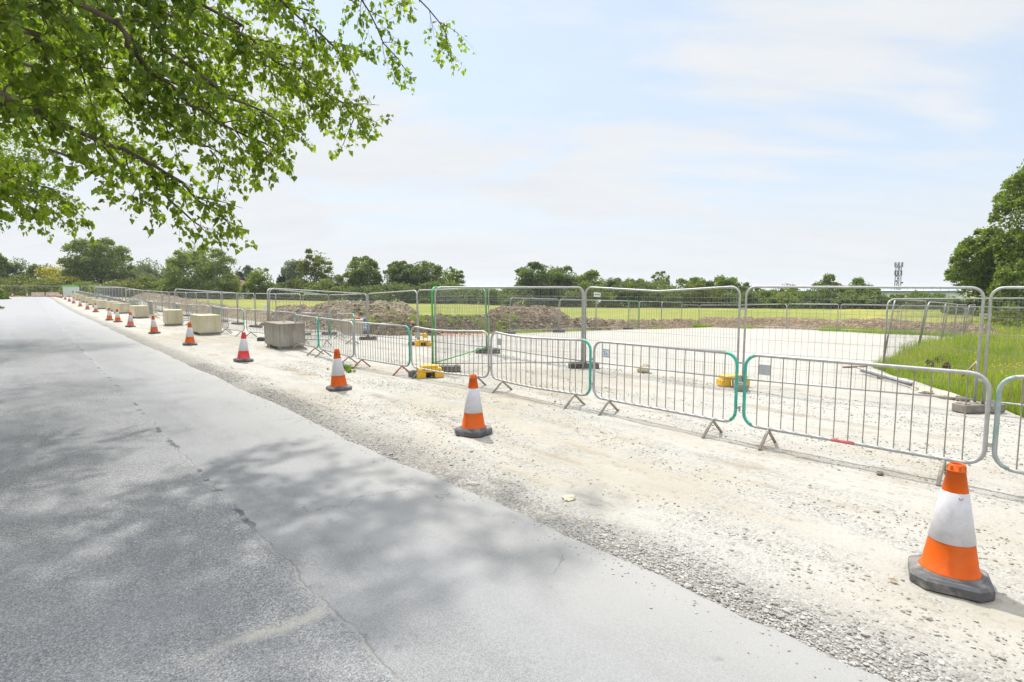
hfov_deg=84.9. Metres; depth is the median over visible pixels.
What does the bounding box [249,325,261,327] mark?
fence block
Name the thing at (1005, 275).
maple tree
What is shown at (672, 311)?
fence
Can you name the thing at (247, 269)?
poplar tree
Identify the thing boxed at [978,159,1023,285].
maple tree
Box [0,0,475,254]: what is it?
poplar tree
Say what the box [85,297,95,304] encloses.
concrete block
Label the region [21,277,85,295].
shrub
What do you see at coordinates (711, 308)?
fence
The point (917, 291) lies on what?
shrub
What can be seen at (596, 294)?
paper sign
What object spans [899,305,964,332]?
fence
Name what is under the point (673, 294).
shrub
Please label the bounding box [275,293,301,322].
fence
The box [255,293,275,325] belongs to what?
fence
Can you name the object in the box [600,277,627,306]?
oak tree
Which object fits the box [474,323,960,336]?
grass
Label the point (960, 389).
grass
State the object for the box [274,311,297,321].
pedestrian barrier
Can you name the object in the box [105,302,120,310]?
concrete block
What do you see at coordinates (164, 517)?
road
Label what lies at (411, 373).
fence block
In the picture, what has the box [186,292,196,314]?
fence
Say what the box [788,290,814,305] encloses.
shrub
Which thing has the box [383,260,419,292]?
oak tree
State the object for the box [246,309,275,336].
pedestrian barrier
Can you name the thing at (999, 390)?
pedestrian barrier
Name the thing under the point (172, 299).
fence
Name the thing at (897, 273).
lattice mast
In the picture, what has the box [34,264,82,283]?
bush
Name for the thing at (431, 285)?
shrub
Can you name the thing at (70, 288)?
site hoarding
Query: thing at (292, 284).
shrub
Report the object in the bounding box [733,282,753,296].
tree
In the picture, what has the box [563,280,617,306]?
shrub
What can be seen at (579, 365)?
fence block
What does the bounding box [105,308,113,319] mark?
traffic cone
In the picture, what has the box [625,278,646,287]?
tree
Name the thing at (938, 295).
shrub
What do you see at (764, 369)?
pedestrian barrier
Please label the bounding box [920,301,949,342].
fence
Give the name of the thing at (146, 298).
fence
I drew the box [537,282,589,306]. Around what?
shrub
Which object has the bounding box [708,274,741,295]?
tree
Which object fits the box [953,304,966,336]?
fence
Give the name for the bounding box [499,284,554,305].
shrub
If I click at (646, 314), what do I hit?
fence
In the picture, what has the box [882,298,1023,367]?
fence
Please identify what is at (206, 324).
concrete block
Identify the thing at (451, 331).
pedestrian barrier
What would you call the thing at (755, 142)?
sky
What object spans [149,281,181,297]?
shrub
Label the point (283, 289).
fence
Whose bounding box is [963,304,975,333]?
fence
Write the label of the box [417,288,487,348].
fence
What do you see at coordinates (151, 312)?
pedestrian barrier
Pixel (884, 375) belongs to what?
steel pipe
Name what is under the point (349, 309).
fence
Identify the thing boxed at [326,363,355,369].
weed plant
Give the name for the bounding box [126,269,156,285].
shrub
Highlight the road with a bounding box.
[0,297,890,681]
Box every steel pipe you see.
[857,367,912,383]
[860,369,912,385]
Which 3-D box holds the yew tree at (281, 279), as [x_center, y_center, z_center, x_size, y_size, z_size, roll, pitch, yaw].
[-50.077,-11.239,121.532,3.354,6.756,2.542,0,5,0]
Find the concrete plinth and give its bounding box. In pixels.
[342,319,362,333]
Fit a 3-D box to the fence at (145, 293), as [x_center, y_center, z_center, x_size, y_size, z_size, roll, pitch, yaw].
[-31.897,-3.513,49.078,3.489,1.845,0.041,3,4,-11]
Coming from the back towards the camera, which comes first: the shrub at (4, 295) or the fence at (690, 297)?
the shrub at (4, 295)
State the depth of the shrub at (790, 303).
89.72 m
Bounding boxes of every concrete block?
[31,292,44,296]
[46,292,58,296]
[75,294,83,299]
[79,296,87,301]
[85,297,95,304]
[92,299,101,306]
[96,300,108,308]
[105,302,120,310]
[112,303,130,313]
[129,305,148,317]
[163,309,183,325]
[190,313,221,334]
[264,321,305,349]
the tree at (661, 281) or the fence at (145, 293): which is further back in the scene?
the tree at (661, 281)
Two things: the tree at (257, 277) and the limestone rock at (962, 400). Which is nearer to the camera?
the limestone rock at (962, 400)
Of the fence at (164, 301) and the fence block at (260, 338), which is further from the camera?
the fence at (164, 301)
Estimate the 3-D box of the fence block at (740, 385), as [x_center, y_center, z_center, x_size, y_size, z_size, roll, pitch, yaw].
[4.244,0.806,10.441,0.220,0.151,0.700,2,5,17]
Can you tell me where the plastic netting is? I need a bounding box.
[440,333,485,334]
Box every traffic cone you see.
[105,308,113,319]
[113,309,122,321]
[125,312,135,326]
[148,315,160,333]
[182,322,197,345]
[233,332,253,361]
[326,349,351,391]
[454,374,491,436]
[908,462,995,601]
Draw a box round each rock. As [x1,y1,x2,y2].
[636,362,648,372]
[911,386,921,390]
[918,387,933,393]
[937,391,956,399]
[955,396,969,401]
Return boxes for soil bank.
[127,292,270,321]
[369,313,525,335]
[606,318,699,329]
[698,316,999,335]
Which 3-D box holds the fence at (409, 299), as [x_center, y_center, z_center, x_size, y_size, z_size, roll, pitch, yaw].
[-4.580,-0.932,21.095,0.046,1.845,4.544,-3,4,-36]
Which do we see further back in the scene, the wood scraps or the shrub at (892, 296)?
the shrub at (892, 296)
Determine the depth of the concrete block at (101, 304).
52.38 m
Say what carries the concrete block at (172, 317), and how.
on the hardstanding
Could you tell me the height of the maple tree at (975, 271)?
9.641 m
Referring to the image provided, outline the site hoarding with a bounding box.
[61,285,79,295]
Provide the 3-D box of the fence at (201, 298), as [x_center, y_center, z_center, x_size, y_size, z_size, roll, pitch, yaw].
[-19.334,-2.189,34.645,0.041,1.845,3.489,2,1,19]
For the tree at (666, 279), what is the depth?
115.04 m
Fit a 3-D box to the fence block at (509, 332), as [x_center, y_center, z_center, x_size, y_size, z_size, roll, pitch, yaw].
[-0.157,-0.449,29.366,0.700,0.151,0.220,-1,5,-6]
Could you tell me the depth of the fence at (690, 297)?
11.41 m
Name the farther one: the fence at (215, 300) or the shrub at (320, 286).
the shrub at (320, 286)
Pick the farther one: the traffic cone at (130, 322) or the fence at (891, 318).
the traffic cone at (130, 322)
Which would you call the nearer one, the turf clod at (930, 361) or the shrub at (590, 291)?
the turf clod at (930, 361)
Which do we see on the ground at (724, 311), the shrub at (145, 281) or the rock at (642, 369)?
the shrub at (145, 281)
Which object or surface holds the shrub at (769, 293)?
on the ground at (724, 311)
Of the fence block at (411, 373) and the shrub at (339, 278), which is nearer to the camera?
the fence block at (411, 373)
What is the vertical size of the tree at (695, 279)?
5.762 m
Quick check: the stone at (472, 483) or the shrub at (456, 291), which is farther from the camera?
the shrub at (456, 291)
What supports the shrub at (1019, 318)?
on the ground at (724, 311)
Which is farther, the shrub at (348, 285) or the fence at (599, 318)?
the shrub at (348, 285)
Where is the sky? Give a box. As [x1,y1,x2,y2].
[0,0,1023,290]
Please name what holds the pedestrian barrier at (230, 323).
on the hardstanding
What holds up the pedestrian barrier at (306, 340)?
on the hardstanding
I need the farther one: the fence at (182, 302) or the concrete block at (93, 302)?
the concrete block at (93, 302)
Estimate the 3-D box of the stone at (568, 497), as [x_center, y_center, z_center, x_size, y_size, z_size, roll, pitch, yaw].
[0.497,1.375,4.902,0.138,0.054,0.103,-5,7,-41]
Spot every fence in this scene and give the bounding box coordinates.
[94,287,125,300]
[126,289,162,308]
[126,289,168,308]
[161,292,168,310]
[169,292,177,308]
[174,289,222,319]
[174,289,238,321]
[177,292,186,313]
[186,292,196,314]
[196,292,208,313]
[207,292,221,317]
[222,293,237,320]
[236,293,255,324]
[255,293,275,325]
[267,288,328,332]
[268,288,368,335]
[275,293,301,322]
[303,294,328,331]
[328,294,366,334]
[367,290,417,339]
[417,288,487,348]
[431,286,486,363]
[434,286,584,366]
[488,288,582,360]
[509,298,558,330]
[559,299,595,328]
[584,286,740,378]
[596,300,628,327]
[628,301,638,326]
[639,302,661,325]
[662,302,681,319]
[699,305,737,324]
[742,286,984,401]
[743,304,786,328]
[787,304,838,330]
[839,304,899,332]
[881,300,926,368]
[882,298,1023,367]
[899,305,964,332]
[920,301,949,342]
[940,303,956,339]
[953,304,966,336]
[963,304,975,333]
[965,306,1023,335]
[981,286,1023,405]
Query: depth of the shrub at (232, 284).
107.25 m
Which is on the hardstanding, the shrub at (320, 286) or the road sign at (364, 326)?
the road sign at (364, 326)
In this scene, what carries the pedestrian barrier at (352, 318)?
on the hardstanding
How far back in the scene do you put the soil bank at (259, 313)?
56.51 m
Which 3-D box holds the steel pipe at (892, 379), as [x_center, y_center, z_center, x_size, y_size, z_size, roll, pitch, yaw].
[8.016,0.773,12.072,0.052,0.090,2.268,1,5,10]
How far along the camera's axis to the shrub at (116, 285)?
107.59 m
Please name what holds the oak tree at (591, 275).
on the ground at (724, 311)
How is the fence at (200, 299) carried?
on the fence block
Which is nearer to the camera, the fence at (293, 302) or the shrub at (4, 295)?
the fence at (293, 302)
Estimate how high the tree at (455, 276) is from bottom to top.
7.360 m
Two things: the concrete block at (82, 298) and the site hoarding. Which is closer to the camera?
the concrete block at (82, 298)
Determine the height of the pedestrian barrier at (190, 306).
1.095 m
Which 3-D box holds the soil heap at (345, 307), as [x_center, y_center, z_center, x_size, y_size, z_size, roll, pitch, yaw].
[-9.120,-1.603,34.640,10.400,1.993,12.700,-5,7,-41]
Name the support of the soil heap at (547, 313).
on the ground at (724, 311)
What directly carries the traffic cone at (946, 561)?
on the hardstanding
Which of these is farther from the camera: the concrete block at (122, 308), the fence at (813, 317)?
the concrete block at (122, 308)
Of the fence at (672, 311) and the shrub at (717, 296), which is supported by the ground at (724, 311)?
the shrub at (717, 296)
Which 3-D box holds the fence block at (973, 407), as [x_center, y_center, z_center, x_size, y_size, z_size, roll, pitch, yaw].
[7.110,1.004,8.538,0.700,0.151,0.220,-1,5,-7]
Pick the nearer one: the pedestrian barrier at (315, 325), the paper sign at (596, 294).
the paper sign at (596, 294)
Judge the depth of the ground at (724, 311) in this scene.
76.37 m
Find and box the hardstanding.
[49,296,1023,681]
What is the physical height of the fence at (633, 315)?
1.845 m
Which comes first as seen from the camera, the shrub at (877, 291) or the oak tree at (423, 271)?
the shrub at (877, 291)
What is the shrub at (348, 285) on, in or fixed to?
on the ground at (724, 311)
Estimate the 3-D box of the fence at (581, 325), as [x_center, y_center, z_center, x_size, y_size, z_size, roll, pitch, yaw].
[0.480,-0.478,14.537,0.044,1.845,3.935,-4,7,-36]
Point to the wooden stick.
(971, 367)
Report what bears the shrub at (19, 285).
on the ground at (724, 311)
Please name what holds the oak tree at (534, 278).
on the ground at (724, 311)
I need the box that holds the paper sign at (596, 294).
[594,292,600,296]
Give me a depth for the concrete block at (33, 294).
96.03 m
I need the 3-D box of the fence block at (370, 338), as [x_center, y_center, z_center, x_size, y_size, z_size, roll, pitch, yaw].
[-5.918,-0.124,23.006,0.700,0.151,0.220,-1,5,-16]
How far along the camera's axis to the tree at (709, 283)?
103.06 m
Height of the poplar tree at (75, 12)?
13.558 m
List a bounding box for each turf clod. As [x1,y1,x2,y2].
[925,359,933,366]
[942,362,950,368]
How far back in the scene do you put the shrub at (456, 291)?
104.59 m
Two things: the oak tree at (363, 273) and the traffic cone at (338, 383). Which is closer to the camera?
the traffic cone at (338, 383)
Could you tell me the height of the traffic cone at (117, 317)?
0.752 m
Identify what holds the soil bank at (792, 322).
on the ground at (724, 311)
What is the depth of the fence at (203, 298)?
33.28 m
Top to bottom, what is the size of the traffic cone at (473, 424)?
0.752 m
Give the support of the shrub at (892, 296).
on the ground at (724, 311)
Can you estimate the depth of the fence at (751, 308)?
38.94 m
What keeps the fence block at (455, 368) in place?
on the hardstanding
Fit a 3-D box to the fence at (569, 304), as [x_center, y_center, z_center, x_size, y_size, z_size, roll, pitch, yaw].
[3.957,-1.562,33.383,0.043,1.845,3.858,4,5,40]
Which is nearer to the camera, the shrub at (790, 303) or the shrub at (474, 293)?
the shrub at (790, 303)
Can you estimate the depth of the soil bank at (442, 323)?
29.14 m
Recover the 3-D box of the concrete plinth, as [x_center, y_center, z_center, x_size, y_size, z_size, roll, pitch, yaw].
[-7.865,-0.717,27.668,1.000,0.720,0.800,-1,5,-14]
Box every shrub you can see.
[0,274,47,295]
[0,277,25,295]
[0,288,10,298]
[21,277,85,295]
[57,280,101,295]
[84,280,123,296]
[98,278,142,296]
[117,274,158,296]
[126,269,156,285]
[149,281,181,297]
[157,275,202,298]
[201,276,240,298]
[261,282,293,299]
[281,278,310,299]
[291,278,341,299]
[314,274,346,299]
[341,279,358,299]
[343,282,392,300]
[368,278,383,300]
[369,281,428,302]
[403,278,456,302]
[439,280,478,302]
[456,288,497,303]
[482,289,521,304]
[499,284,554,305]
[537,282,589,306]
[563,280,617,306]
[598,282,642,307]
[623,281,665,306]
[651,284,693,307]
[679,281,714,307]
[694,286,737,307]
[714,289,762,307]
[741,289,787,307]
[763,290,806,308]
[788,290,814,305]
[793,288,847,308]
[827,289,868,308]
[851,292,894,308]
[862,288,887,295]
[888,294,908,308]
[899,293,950,308]
[904,290,932,303]
[928,293,955,308]
[940,299,973,313]
[965,300,987,314]
[983,308,1023,325]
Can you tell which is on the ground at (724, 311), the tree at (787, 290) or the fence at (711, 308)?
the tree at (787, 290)
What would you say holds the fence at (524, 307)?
on the hardstanding
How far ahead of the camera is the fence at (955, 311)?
25.68 m
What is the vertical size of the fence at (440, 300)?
1.845 m
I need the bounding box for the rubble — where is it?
[305,301,610,335]
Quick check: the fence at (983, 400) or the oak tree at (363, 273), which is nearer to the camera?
the fence at (983, 400)
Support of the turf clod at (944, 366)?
on the hardstanding
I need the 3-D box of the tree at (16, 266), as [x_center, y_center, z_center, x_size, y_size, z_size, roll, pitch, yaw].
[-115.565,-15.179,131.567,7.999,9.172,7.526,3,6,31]
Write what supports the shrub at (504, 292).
on the ground at (724, 311)
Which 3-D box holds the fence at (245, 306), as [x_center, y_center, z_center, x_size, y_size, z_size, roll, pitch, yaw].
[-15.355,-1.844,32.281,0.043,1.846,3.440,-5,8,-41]
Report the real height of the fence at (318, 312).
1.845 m
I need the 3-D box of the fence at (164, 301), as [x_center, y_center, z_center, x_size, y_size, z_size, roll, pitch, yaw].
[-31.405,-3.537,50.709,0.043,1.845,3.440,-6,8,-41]
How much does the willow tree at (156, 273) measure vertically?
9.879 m
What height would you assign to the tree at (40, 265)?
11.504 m
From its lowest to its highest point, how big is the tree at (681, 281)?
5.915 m
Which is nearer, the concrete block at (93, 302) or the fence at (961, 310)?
the fence at (961, 310)
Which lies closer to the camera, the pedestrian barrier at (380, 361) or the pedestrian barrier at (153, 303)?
the pedestrian barrier at (380, 361)
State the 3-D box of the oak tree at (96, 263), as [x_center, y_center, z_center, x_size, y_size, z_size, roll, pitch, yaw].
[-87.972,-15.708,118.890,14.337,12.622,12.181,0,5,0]
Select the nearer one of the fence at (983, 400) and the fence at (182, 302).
the fence at (983, 400)
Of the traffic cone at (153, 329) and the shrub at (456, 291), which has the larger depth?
the shrub at (456, 291)
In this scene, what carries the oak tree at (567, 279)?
on the ground at (724, 311)
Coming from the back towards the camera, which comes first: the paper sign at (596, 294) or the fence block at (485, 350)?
the fence block at (485, 350)
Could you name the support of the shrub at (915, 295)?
on the ground at (724, 311)
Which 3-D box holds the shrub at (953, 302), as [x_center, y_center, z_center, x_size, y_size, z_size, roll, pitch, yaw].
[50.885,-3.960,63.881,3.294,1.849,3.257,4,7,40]
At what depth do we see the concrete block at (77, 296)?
76.05 m
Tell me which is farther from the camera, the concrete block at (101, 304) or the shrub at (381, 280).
the shrub at (381, 280)
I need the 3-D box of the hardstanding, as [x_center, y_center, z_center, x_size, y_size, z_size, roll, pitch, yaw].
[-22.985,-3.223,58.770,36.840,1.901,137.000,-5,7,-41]
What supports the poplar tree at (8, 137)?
on the ground at (724, 311)
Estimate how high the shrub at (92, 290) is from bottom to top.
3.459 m
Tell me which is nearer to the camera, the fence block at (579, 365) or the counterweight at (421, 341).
the fence block at (579, 365)
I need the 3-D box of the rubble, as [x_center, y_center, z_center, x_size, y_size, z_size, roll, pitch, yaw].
[-3.627,-1.659,36.185,18.978,2.030,12.103,-4,7,-40]
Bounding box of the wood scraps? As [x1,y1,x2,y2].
[842,366,867,367]
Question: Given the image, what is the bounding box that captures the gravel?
[189,362,998,681]
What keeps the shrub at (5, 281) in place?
on the ground at (724, 311)
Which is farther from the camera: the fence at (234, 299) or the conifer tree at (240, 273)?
the conifer tree at (240, 273)
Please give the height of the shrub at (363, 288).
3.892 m
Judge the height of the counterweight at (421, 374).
0.259 m
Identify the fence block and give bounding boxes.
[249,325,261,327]
[257,337,264,340]
[359,336,376,339]
[408,370,431,377]
[440,365,459,371]
[476,348,499,353]
[502,331,515,333]
[568,362,598,368]
[732,380,747,391]
[952,402,1005,413]
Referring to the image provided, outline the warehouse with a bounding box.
[753,290,965,297]
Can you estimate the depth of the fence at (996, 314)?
30.65 m
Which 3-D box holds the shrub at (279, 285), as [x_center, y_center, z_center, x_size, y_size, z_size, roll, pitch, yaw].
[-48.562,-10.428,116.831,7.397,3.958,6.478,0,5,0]
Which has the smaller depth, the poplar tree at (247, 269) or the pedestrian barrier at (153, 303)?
the pedestrian barrier at (153, 303)
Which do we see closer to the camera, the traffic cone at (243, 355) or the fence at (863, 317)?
the traffic cone at (243, 355)
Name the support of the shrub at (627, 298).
on the ground at (724, 311)
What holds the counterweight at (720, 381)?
on the hardstanding
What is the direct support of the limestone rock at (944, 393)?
on the hardstanding
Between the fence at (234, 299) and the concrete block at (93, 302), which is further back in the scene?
the concrete block at (93, 302)
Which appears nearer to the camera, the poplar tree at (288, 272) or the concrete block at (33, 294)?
the concrete block at (33, 294)
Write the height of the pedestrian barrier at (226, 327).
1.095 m
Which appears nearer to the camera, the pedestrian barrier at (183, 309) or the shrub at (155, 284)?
the pedestrian barrier at (183, 309)
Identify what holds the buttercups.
on the ground at (724, 311)
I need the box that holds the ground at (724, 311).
[9,290,1023,387]
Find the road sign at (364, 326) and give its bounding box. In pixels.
[361,317,366,333]
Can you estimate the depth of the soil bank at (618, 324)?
40.75 m
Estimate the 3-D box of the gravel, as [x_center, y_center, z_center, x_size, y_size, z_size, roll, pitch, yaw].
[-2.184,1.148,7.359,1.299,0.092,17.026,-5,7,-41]
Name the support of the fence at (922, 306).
on the fence block at (973, 407)
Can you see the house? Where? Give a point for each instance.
(242, 281)
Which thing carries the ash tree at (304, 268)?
on the ground at (724, 311)
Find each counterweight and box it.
[415,339,430,345]
[416,364,443,378]
[716,374,749,386]
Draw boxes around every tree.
[0,0,168,72]
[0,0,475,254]
[0,18,155,188]
[0,253,11,279]
[4,257,38,284]
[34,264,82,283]
[35,263,55,279]
[56,237,136,283]
[121,257,169,282]
[157,245,242,298]
[235,266,244,280]
[239,267,274,299]
[242,265,253,281]
[276,274,286,299]
[280,259,305,286]
[295,248,333,285]
[342,255,382,292]
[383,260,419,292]
[407,260,442,292]
[439,266,465,285]
[514,261,564,297]
[546,265,578,295]
[569,269,606,299]
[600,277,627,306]
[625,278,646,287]
[640,280,679,305]
[651,271,670,287]
[663,278,700,303]
[689,276,710,286]
[702,280,718,303]
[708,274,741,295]
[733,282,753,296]
[754,288,767,302]
[768,283,802,297]
[807,273,851,297]
[847,277,874,295]
[943,227,1018,302]
[975,258,1023,317]
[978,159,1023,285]
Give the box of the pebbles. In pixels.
[214,350,1023,681]
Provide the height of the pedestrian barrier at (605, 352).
1.096 m
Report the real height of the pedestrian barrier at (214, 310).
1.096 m
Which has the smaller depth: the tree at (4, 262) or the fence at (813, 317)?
the fence at (813, 317)
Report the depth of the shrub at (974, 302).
60.01 m
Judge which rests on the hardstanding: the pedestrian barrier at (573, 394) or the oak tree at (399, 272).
the pedestrian barrier at (573, 394)
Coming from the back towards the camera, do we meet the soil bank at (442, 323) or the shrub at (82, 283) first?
the shrub at (82, 283)
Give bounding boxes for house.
[231,276,252,298]
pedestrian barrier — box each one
[145,300,158,314]
[148,301,156,317]
[152,302,171,317]
[175,304,192,324]
[187,304,209,325]
[211,305,219,314]
[213,307,232,332]
[220,308,244,336]
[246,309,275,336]
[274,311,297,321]
[291,314,323,355]
[301,313,330,346]
[314,317,357,363]
[334,313,358,343]
[353,322,410,375]
[410,326,489,384]
[489,331,592,408]
[591,341,741,438]
[739,354,994,485]
[987,375,1023,474]
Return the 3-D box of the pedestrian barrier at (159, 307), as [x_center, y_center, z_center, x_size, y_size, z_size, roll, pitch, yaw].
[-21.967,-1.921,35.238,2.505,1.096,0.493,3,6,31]
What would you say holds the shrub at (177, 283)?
on the ground at (724, 311)
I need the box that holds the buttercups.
[905,315,1020,379]
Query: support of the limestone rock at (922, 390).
on the hardstanding
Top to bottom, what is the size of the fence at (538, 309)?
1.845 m
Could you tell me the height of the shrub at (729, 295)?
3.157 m
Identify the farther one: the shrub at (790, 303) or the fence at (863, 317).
the shrub at (790, 303)
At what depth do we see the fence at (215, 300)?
37.76 m
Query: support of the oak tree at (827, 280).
on the ground at (724, 311)
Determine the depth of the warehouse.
149.47 m
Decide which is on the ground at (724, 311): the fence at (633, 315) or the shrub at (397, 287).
the shrub at (397, 287)
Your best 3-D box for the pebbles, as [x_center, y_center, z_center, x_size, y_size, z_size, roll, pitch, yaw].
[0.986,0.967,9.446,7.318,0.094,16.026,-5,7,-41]
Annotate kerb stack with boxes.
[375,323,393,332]
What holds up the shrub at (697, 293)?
on the ground at (724, 311)
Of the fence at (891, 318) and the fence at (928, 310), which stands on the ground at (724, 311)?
the fence at (891, 318)
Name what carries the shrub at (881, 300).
on the ground at (724, 311)
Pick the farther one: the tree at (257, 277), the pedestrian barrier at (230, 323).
the tree at (257, 277)
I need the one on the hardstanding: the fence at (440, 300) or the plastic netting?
the plastic netting
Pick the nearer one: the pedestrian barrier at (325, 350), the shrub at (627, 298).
the pedestrian barrier at (325, 350)
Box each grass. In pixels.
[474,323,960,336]
[872,315,1023,417]
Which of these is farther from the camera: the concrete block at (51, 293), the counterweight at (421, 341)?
the concrete block at (51, 293)
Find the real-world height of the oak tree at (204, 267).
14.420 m
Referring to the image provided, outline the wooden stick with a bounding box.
[961,357,980,376]
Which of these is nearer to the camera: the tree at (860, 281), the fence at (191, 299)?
the fence at (191, 299)
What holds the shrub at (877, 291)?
on the ground at (724, 311)
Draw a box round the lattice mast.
[894,262,902,289]
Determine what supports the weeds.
on the soil bank at (259, 313)
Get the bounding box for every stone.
[467,481,479,485]
[562,495,575,500]
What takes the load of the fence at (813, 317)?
on the hardstanding
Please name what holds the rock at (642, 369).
on the hardstanding
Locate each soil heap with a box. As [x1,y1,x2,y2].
[259,300,420,331]
[487,304,609,331]
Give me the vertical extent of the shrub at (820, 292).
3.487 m
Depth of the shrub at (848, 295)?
88.04 m
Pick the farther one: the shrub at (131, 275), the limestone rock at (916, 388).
the shrub at (131, 275)
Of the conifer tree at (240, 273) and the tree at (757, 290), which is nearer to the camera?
the tree at (757, 290)
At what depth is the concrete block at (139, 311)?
36.07 m
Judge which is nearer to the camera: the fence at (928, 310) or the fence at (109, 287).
the fence at (928, 310)
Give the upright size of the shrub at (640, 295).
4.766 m
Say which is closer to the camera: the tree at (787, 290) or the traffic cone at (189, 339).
the traffic cone at (189, 339)
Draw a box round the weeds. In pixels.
[202,301,519,332]
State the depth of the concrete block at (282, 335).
17.27 m

